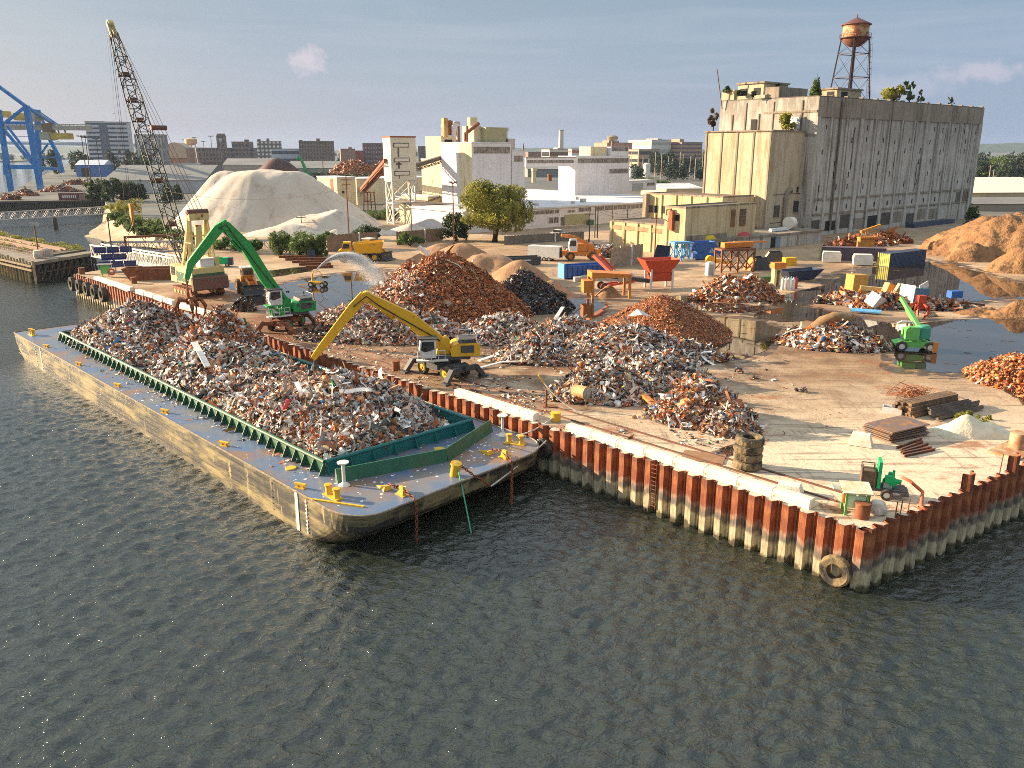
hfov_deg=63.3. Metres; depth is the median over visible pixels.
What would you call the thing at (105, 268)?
meter cabinet
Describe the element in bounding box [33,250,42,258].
pier drum
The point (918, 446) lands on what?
steel beam
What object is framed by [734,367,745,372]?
scrap lump
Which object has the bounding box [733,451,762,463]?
tractor tyre
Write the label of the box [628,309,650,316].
crumpled sheet
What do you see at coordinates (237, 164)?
shed
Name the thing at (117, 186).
broadleaf tree
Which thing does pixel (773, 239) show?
door
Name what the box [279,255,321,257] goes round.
steel beam
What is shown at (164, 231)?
shrub
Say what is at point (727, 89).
roof plant
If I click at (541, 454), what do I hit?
tyre fender
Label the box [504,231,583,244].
sheet wall
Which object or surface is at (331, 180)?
rusty door
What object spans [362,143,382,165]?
brick mill
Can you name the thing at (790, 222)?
round tank
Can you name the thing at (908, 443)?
steel beam
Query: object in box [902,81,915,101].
roof plant
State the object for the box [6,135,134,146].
suspension bridge
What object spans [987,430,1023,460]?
quay bollard
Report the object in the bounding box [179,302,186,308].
concrete curb
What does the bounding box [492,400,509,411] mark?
concrete curb
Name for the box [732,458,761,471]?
tractor tyre
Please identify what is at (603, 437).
concrete curb
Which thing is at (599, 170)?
building
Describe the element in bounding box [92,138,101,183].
floodlight mast
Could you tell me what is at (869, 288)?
scrap box
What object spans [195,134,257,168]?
distant building
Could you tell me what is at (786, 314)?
puddle
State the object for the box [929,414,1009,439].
sand heap
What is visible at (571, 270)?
roll off bin
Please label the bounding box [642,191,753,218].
warehouse block
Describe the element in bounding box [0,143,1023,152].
hills
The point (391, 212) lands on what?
shrub
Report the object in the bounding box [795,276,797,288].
gas bottle
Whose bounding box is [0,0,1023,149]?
sky
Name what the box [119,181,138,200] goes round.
broadleaf tree
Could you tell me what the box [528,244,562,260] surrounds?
box trailer
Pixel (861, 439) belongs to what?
concrete block
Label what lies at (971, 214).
shrub
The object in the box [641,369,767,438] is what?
scrap heap
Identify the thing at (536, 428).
mooring rope
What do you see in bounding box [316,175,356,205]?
factory shed
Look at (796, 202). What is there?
window
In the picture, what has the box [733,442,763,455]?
tractor tyre
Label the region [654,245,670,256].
dark panel
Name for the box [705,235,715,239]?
yellow tarpaulin
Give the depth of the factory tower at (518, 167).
251.62 m
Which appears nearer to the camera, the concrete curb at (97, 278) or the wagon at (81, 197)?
the concrete curb at (97, 278)
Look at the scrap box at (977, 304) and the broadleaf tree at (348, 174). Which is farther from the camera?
the broadleaf tree at (348, 174)
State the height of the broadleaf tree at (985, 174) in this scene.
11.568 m
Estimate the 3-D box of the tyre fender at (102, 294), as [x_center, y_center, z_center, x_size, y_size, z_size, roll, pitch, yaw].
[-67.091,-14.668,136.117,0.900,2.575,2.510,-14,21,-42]
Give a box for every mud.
[224,267,394,311]
[555,297,609,320]
[671,294,751,313]
[711,314,789,363]
[740,305,884,321]
[760,282,834,307]
[816,258,1023,303]
[878,316,1020,378]
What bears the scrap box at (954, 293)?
on the rubbish heap at (848, 298)
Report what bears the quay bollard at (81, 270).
on the ground
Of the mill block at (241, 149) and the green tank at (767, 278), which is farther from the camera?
the mill block at (241, 149)
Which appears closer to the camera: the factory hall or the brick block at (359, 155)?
the factory hall
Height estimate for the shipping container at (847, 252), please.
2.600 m
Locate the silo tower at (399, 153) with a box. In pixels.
[382,136,416,223]
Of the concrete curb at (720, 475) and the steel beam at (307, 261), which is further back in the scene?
the steel beam at (307, 261)
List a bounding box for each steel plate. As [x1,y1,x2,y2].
[682,450,726,464]
[862,425,926,435]
[863,428,927,437]
[863,430,929,439]
[864,424,919,434]
[865,415,929,433]
[866,432,928,442]
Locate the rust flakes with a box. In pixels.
[206,308,843,510]
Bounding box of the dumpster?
[507,255,540,264]
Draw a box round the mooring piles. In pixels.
[52,216,58,228]
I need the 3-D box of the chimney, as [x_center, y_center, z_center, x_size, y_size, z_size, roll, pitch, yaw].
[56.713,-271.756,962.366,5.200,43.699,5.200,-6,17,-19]
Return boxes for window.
[654,205,658,212]
[730,209,735,226]
[739,209,746,225]
[773,205,779,217]
[793,201,797,213]
[955,192,960,201]
[962,191,968,200]
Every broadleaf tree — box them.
[82,178,104,200]
[99,177,126,201]
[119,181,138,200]
[312,172,332,178]
[344,172,357,176]
[441,212,473,240]
[458,178,535,241]
[975,157,996,176]
[977,166,996,176]
[985,154,1011,176]
[994,164,1023,176]
[998,152,1023,177]
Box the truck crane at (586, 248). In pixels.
[551,234,600,260]
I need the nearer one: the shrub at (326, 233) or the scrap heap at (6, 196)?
the shrub at (326, 233)
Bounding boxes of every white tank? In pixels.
[821,251,841,261]
[852,253,873,264]
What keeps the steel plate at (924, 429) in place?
on the steel plate at (909, 435)
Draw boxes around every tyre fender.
[68,277,75,290]
[75,279,82,293]
[82,282,90,296]
[90,284,98,298]
[98,287,107,301]
[536,438,551,458]
[819,554,852,587]
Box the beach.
[85,208,173,248]
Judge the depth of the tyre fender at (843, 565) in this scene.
49.27 m
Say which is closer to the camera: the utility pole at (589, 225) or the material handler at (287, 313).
the material handler at (287, 313)
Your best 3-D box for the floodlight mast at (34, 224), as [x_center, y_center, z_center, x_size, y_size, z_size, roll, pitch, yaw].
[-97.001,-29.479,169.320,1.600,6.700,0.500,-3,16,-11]
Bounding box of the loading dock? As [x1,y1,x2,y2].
[686,227,823,256]
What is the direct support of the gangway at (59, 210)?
on the ground
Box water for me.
[0,159,1023,767]
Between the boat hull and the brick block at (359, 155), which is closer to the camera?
the boat hull
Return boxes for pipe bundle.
[769,227,788,231]
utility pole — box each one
[107,215,113,260]
[341,176,351,233]
[410,189,411,230]
[449,181,456,243]
[589,211,594,241]
[594,206,595,237]
[597,206,598,237]
[651,214,658,252]
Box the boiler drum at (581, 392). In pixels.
[568,384,590,402]
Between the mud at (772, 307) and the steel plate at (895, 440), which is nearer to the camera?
the steel plate at (895, 440)
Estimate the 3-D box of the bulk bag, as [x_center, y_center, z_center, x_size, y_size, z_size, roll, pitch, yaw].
[22.239,7.472,50.449,1.100,0.850,1.100,0,16,0]
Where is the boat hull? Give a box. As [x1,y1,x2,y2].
[781,267,823,279]
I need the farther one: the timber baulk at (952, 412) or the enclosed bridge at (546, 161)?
the enclosed bridge at (546, 161)
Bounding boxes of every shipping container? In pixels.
[819,246,886,260]
[877,248,926,266]
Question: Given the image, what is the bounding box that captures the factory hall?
[395,168,642,232]
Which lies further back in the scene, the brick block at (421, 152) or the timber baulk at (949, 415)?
the brick block at (421, 152)
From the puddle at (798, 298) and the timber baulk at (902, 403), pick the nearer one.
the timber baulk at (902, 403)
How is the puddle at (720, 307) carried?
on the mud at (716, 312)
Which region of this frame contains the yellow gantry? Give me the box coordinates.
[856,224,880,246]
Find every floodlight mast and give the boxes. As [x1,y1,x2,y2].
[29,223,38,249]
[76,135,87,181]
[82,137,90,178]
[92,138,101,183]
[106,136,112,171]
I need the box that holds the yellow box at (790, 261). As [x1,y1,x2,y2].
[782,257,796,265]
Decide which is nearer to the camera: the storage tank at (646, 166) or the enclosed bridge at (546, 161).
the enclosed bridge at (546, 161)
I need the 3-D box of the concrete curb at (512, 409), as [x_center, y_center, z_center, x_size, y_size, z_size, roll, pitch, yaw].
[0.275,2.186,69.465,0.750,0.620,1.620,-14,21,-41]
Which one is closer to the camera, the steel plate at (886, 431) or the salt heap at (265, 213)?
the steel plate at (886, 431)
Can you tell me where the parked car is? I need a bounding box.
[550,229,567,233]
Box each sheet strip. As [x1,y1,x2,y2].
[183,312,198,320]
[191,341,210,367]
[477,354,493,361]
[481,360,532,367]
[554,307,564,318]
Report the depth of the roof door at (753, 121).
216.46 m
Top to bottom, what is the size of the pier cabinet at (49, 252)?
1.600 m
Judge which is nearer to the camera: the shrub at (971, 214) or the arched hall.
the shrub at (971, 214)
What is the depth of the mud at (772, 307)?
113.73 m
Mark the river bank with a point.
(17, 157)
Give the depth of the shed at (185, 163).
881.53 m
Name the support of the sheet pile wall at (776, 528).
on the ground
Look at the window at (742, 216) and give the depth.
182.50 m
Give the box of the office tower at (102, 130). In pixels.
[84,121,133,168]
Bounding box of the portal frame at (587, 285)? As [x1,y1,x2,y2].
[581,270,631,298]
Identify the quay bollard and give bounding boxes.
[78,267,84,273]
[130,277,136,283]
[391,360,399,370]
[550,411,560,421]
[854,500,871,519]
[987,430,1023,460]
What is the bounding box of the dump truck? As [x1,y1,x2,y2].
[338,240,383,262]
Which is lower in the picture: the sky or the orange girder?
the orange girder
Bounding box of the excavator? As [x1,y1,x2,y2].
[296,155,311,175]
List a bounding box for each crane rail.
[264,326,837,501]
[294,329,841,492]
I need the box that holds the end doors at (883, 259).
[877,252,890,266]
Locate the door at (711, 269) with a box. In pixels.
[709,265,713,274]
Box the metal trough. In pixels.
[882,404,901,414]
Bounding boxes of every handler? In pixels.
[173,219,318,334]
[307,290,488,386]
[891,297,938,352]
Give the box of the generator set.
[215,255,233,266]
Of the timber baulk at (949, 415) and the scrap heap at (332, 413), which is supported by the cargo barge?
the scrap heap at (332, 413)
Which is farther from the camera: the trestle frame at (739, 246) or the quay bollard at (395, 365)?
the trestle frame at (739, 246)
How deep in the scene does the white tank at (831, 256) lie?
163.18 m
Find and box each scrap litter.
[70,347,314,470]
[208,287,867,447]
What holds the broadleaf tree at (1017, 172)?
on the ground
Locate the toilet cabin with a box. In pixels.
[705,261,714,275]
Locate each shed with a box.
[75,160,113,176]
[104,165,224,192]
[167,163,202,164]
[223,158,273,171]
[290,161,341,176]
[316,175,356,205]
[355,176,421,204]
[383,191,439,207]
[399,202,452,223]
[525,166,558,176]
[641,183,702,194]
[831,480,873,514]
[899,281,929,302]
[971,197,1023,210]
[972,177,1023,196]
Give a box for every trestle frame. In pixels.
[669,241,690,260]
[714,241,766,272]
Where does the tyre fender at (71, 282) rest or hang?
attached to the sheet pile wall at (776, 528)
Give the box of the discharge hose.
[901,476,927,511]
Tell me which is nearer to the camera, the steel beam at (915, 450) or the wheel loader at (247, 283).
the steel beam at (915, 450)
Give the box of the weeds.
[952,410,992,421]
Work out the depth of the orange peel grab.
107.96 m
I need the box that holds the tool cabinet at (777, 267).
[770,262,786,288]
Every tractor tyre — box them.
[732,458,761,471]
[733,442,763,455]
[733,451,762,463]
[735,432,764,447]
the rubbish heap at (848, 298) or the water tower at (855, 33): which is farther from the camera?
the water tower at (855, 33)
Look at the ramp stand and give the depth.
70.87 m
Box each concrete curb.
[94,276,102,280]
[100,278,108,283]
[107,280,116,285]
[114,282,125,288]
[122,285,134,290]
[135,289,146,295]
[144,292,155,297]
[153,294,165,300]
[163,297,174,304]
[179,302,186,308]
[194,307,206,313]
[454,388,471,399]
[466,392,483,403]
[479,396,496,406]
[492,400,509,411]
[505,404,523,416]
[519,408,539,420]
[565,422,594,438]
[590,430,620,447]
[616,438,648,456]
[643,447,677,465]
[673,456,708,475]
[704,465,741,485]
[737,475,776,497]
[772,486,814,509]
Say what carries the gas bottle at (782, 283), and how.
on the ground
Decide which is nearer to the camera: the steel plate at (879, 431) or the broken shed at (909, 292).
the steel plate at (879, 431)
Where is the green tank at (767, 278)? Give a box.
[758,275,770,281]
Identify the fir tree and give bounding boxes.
[135,179,149,200]
[159,178,177,201]
[173,183,184,200]
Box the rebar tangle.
[872,380,936,397]
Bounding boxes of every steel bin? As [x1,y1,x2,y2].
[743,256,769,270]
[765,251,782,263]
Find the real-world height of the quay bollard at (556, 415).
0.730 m
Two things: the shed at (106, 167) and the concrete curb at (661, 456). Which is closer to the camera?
the concrete curb at (661, 456)
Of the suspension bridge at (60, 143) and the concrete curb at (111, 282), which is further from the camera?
the suspension bridge at (60, 143)
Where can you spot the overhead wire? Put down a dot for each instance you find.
(256, 199)
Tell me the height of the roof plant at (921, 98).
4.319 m
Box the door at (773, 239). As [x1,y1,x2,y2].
[770,237,775,247]
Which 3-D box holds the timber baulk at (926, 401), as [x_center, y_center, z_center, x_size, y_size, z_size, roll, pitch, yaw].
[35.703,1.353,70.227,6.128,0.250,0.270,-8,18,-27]
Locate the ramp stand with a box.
[538,375,581,412]
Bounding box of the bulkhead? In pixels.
[0,200,104,211]
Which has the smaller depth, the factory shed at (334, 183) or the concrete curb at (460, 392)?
the concrete curb at (460, 392)
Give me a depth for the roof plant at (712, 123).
209.44 m
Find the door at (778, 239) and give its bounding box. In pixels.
[775,237,780,246]
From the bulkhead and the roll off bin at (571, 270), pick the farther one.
the bulkhead
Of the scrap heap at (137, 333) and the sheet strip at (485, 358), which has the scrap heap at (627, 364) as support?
the sheet strip at (485, 358)
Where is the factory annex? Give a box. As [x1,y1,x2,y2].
[629,179,656,190]
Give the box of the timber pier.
[0,231,97,283]
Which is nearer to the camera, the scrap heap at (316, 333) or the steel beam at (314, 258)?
the scrap heap at (316, 333)
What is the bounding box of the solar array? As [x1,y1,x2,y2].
[93,246,136,272]
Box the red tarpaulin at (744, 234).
[737,232,750,235]
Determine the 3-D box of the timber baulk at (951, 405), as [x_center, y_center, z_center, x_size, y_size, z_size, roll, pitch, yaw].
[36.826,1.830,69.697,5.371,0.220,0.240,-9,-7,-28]
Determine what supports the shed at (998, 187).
on the ground
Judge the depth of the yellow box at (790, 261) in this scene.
158.43 m
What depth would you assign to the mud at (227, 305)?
141.94 m
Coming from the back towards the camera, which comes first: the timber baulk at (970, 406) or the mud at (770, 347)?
the mud at (770, 347)
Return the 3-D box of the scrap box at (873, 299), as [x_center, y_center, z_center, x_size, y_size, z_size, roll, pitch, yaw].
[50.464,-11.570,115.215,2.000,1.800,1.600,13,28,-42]
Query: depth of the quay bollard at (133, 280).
137.40 m
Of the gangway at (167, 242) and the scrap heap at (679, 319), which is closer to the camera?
the scrap heap at (679, 319)
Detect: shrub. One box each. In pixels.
[103,203,116,210]
[106,211,122,221]
[110,203,135,214]
[112,217,131,228]
[116,198,143,214]
[121,213,142,221]
[123,221,137,234]
[130,216,156,226]
[135,226,153,238]
[142,217,163,228]
[149,224,171,234]
[158,227,180,238]
[168,230,184,239]
[176,232,194,244]
[213,236,229,249]
[228,242,236,250]
[248,238,262,250]
[268,230,294,254]
[282,230,316,254]
[303,234,328,256]
[316,231,334,238]
[351,224,380,238]
[366,209,388,219]
[379,207,399,217]
[394,231,425,245]
[423,227,445,239]
[965,203,980,220]
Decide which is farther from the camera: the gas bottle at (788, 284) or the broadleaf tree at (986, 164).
the broadleaf tree at (986, 164)
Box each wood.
[0,153,69,159]
[42,148,153,174]
[195,151,704,157]
[629,159,703,180]
[647,149,704,172]
[978,151,1014,164]
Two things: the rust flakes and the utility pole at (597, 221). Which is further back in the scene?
the utility pole at (597, 221)
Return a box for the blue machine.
[689,240,720,258]
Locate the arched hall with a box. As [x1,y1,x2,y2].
[168,142,195,162]
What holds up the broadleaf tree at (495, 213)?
on the ground
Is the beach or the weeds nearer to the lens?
the weeds
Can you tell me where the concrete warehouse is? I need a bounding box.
[702,69,984,235]
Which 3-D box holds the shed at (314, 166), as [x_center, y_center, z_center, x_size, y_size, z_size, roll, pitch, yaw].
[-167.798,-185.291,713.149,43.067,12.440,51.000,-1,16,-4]
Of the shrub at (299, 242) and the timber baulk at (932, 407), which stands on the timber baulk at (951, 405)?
the timber baulk at (932, 407)
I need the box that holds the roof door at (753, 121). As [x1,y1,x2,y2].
[750,119,756,129]
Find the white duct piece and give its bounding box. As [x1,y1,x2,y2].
[417,245,430,255]
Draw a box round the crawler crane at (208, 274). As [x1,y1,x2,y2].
[105,20,228,296]
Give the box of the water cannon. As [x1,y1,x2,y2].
[298,270,327,287]
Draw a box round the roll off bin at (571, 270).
[558,262,604,278]
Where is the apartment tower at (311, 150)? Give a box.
[299,138,334,160]
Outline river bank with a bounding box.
[0,153,88,161]
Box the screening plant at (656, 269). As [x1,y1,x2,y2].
[592,253,680,289]
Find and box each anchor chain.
[388,483,418,542]
[461,465,490,486]
[492,448,513,504]
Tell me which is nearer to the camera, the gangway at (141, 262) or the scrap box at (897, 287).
the scrap box at (897, 287)
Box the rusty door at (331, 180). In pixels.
[330,179,333,190]
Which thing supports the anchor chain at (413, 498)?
hanging from the cargo barge
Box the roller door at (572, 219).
[564,213,588,224]
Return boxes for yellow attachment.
[705,255,733,263]
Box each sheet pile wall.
[74,274,867,591]
[860,452,1023,592]
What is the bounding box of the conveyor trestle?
[363,192,375,209]
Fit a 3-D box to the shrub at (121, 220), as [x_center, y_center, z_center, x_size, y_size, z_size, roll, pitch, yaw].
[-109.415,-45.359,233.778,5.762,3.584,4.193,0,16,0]
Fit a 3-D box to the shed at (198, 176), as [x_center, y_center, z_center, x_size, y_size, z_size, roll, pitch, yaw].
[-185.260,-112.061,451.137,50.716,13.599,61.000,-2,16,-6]
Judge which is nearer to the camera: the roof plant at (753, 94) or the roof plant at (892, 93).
the roof plant at (753, 94)
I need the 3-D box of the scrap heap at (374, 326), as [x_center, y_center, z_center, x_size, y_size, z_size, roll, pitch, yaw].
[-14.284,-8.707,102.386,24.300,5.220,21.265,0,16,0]
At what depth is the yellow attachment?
157.41 m
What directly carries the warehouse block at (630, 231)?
on the ground
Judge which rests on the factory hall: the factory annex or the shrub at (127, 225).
the factory annex
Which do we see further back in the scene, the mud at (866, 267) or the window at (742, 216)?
the window at (742, 216)
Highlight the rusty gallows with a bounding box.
[123,233,193,257]
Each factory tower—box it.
[421,118,460,203]
[440,117,511,203]
[506,128,524,201]
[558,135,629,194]
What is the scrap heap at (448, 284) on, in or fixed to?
on the ground
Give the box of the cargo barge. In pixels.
[14,322,538,542]
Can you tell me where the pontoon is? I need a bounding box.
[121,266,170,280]
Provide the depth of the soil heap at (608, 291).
124.81 m
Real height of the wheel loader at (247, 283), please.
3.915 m
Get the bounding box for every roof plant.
[707,108,718,130]
[722,86,730,92]
[750,90,756,98]
[779,111,796,129]
[809,74,822,95]
[880,84,905,100]
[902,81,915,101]
[917,89,924,102]
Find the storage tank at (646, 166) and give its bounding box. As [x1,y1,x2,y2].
[643,163,649,176]
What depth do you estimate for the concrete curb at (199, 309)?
112.06 m
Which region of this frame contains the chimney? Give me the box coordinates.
[558,130,563,148]
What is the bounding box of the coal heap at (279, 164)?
[258,158,298,170]
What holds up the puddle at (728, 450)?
on the mud
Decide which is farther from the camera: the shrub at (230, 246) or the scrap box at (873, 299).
the shrub at (230, 246)
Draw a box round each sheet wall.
[327,232,377,251]
[396,228,441,244]
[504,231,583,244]
[610,244,642,267]
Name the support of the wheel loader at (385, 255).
on the ground
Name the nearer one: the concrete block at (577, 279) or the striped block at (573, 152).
the concrete block at (577, 279)
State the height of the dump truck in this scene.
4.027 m
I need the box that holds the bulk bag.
[870,499,886,515]
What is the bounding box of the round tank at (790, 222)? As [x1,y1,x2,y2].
[783,217,797,228]
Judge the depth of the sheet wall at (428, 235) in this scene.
199.07 m
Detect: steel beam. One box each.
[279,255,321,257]
[285,257,325,260]
[292,260,328,262]
[299,262,330,265]
[306,265,332,267]
[896,438,922,448]
[900,441,922,449]
[900,443,928,452]
[902,446,932,454]
[903,448,935,456]
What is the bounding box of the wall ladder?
[649,463,657,508]
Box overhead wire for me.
[169,189,342,199]
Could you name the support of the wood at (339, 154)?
on the ground
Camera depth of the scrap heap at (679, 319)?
96.19 m
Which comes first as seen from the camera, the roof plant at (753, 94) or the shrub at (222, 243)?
the shrub at (222, 243)
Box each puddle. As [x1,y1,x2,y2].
[228,280,264,298]
[246,269,389,307]
[254,267,316,278]
[305,306,326,323]
[560,298,607,319]
[676,296,764,312]
[709,317,780,358]
[716,444,733,454]
[754,306,896,342]
[768,282,844,306]
[834,262,1023,301]
[877,318,1023,372]
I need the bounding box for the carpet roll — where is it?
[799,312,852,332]
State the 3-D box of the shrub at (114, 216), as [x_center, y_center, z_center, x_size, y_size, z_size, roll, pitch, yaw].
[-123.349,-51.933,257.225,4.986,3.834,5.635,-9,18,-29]
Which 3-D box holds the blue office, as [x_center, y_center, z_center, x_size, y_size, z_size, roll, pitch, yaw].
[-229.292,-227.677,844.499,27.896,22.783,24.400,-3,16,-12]
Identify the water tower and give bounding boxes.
[184,138,197,162]
[830,14,872,98]
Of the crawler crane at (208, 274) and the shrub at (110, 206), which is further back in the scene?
the shrub at (110, 206)
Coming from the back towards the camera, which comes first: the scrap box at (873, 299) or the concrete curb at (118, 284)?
the concrete curb at (118, 284)
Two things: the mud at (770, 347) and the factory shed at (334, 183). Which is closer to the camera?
the mud at (770, 347)
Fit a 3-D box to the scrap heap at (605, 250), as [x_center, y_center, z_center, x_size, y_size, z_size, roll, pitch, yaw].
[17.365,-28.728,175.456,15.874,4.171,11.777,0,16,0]
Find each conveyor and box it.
[359,159,386,192]
[416,155,440,170]
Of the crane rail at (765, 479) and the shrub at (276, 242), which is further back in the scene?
the shrub at (276, 242)
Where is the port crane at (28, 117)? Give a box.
[0,85,92,191]
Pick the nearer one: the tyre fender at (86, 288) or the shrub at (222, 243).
the tyre fender at (86, 288)
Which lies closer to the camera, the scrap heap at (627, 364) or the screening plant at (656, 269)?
the scrap heap at (627, 364)
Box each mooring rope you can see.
[458,469,471,532]
[491,440,546,486]
[517,417,552,435]
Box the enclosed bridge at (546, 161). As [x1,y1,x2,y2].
[525,157,575,166]
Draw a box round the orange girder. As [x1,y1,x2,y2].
[641,393,654,403]
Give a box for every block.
[134,134,169,164]
[231,139,253,157]
[257,138,281,157]
[340,147,355,161]
[355,151,363,161]
[417,146,425,169]
[525,152,541,156]
[541,148,567,156]
[568,149,578,155]
[573,276,581,281]
[594,141,631,148]
[609,217,664,252]
[628,139,670,157]
[628,149,659,167]
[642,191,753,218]
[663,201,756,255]
[671,139,702,166]
[777,480,803,493]
[847,431,872,447]
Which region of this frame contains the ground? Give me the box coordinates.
[0,152,1023,526]
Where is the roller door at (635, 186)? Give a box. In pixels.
[632,183,642,190]
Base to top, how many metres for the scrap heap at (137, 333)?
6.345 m
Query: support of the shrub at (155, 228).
on the ground
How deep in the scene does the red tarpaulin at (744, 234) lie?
182.71 m
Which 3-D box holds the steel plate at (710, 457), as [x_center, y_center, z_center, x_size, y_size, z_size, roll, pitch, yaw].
[13.776,5.249,59.737,3.000,0.050,1.900,6,17,21]
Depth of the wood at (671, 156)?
763.61 m
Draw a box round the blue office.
[271,149,299,162]
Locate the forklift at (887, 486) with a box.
[859,457,908,500]
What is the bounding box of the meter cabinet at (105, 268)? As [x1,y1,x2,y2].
[96,263,114,276]
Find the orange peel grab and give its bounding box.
[909,295,930,319]
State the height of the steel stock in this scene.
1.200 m
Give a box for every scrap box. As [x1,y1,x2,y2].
[844,273,868,293]
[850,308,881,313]
[860,285,881,291]
[864,291,886,308]
[881,282,895,291]
[893,283,901,293]
[931,297,984,305]
[946,290,962,297]
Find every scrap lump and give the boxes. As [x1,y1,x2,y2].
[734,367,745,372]
[794,387,808,391]
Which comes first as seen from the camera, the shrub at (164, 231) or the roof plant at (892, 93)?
the shrub at (164, 231)
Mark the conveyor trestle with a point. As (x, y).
(367, 201)
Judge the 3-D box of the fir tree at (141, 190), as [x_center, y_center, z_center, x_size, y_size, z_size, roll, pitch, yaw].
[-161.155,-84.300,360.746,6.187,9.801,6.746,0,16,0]
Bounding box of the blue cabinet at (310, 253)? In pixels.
[307,250,314,257]
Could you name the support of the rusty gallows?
on the beach
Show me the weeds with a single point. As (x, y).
(969, 412)
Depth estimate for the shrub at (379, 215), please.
263.86 m
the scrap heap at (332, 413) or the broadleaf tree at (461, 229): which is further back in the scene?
the broadleaf tree at (461, 229)
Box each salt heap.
[172,169,384,237]
[330,229,347,234]
[384,223,424,234]
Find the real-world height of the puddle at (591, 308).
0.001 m
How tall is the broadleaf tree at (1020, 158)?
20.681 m
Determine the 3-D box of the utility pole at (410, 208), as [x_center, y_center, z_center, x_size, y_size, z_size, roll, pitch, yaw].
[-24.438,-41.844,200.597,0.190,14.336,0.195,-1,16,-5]
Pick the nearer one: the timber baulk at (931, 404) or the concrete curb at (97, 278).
the timber baulk at (931, 404)
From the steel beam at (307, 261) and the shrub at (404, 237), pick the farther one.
the shrub at (404, 237)
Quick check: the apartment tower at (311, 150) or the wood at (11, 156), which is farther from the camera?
the wood at (11, 156)
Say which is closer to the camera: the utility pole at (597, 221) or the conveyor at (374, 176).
the utility pole at (597, 221)
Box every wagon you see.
[58,193,83,199]
[79,194,101,199]
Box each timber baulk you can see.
[894,391,947,404]
[898,405,906,409]
[900,391,951,405]
[906,392,955,405]
[907,400,958,414]
[908,397,957,410]
[909,393,957,406]
[912,411,928,417]
[926,399,968,409]
[928,400,979,411]
[928,402,978,414]
[929,400,971,410]
[935,404,977,416]
[936,405,983,416]
[936,407,983,420]
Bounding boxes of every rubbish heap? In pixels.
[769,319,895,353]
[813,286,981,311]
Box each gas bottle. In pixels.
[781,277,784,289]
[786,277,789,289]
[791,277,795,289]
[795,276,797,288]
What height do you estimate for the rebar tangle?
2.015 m
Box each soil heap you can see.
[405,243,573,296]
[595,285,620,297]
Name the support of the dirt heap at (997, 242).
on the ground
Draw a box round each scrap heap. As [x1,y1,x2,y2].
[0,192,23,199]
[14,186,39,195]
[39,180,82,191]
[61,178,88,184]
[67,296,194,366]
[139,304,310,408]
[208,361,452,468]
[230,296,258,311]
[290,322,332,342]
[313,299,480,345]
[324,158,383,176]
[364,245,533,323]
[455,308,730,406]
[502,267,575,314]
[564,239,620,257]
[597,293,732,344]
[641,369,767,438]
[685,273,784,302]
[821,226,913,246]
[962,352,1023,398]
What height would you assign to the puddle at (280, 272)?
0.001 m
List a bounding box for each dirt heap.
[919,211,1023,273]
[953,299,1023,319]
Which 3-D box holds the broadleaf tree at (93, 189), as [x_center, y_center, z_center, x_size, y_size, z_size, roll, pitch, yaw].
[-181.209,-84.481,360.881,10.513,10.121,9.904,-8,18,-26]
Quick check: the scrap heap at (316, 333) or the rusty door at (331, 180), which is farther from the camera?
the rusty door at (331, 180)
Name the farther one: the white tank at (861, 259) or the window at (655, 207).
the window at (655, 207)
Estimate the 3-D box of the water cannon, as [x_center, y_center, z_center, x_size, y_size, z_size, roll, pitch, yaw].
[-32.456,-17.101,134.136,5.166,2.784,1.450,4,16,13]
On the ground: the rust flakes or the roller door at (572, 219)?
the rust flakes
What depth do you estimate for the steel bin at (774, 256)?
160.85 m
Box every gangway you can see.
[0,206,108,220]
[90,243,181,265]
[105,239,272,252]
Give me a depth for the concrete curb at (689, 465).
57.02 m
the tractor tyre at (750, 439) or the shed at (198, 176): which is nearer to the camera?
the tractor tyre at (750, 439)
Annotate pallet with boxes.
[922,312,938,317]
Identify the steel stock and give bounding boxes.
[905,219,954,227]
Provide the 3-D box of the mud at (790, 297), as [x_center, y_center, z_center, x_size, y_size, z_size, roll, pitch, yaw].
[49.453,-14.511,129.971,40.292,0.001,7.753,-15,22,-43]
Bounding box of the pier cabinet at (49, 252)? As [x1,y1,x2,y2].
[42,249,52,256]
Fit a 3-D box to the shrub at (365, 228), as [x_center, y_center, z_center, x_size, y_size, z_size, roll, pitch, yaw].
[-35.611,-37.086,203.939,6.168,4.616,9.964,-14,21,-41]
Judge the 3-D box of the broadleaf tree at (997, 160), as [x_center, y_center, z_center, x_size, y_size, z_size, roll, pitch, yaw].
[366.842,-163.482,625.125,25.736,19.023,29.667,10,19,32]
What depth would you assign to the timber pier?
171.74 m
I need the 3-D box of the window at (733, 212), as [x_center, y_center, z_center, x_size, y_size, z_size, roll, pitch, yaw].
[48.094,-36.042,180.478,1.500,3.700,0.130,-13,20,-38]
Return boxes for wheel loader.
[235,266,265,295]
[354,237,395,260]
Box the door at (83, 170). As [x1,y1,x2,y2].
[81,168,90,176]
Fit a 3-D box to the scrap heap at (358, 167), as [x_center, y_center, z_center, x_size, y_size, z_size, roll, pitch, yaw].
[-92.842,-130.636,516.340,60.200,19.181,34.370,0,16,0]
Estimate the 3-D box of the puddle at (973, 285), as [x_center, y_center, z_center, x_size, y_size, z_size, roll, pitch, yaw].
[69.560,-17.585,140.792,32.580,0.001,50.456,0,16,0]
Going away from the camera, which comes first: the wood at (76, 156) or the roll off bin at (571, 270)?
the roll off bin at (571, 270)
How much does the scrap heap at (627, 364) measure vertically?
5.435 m

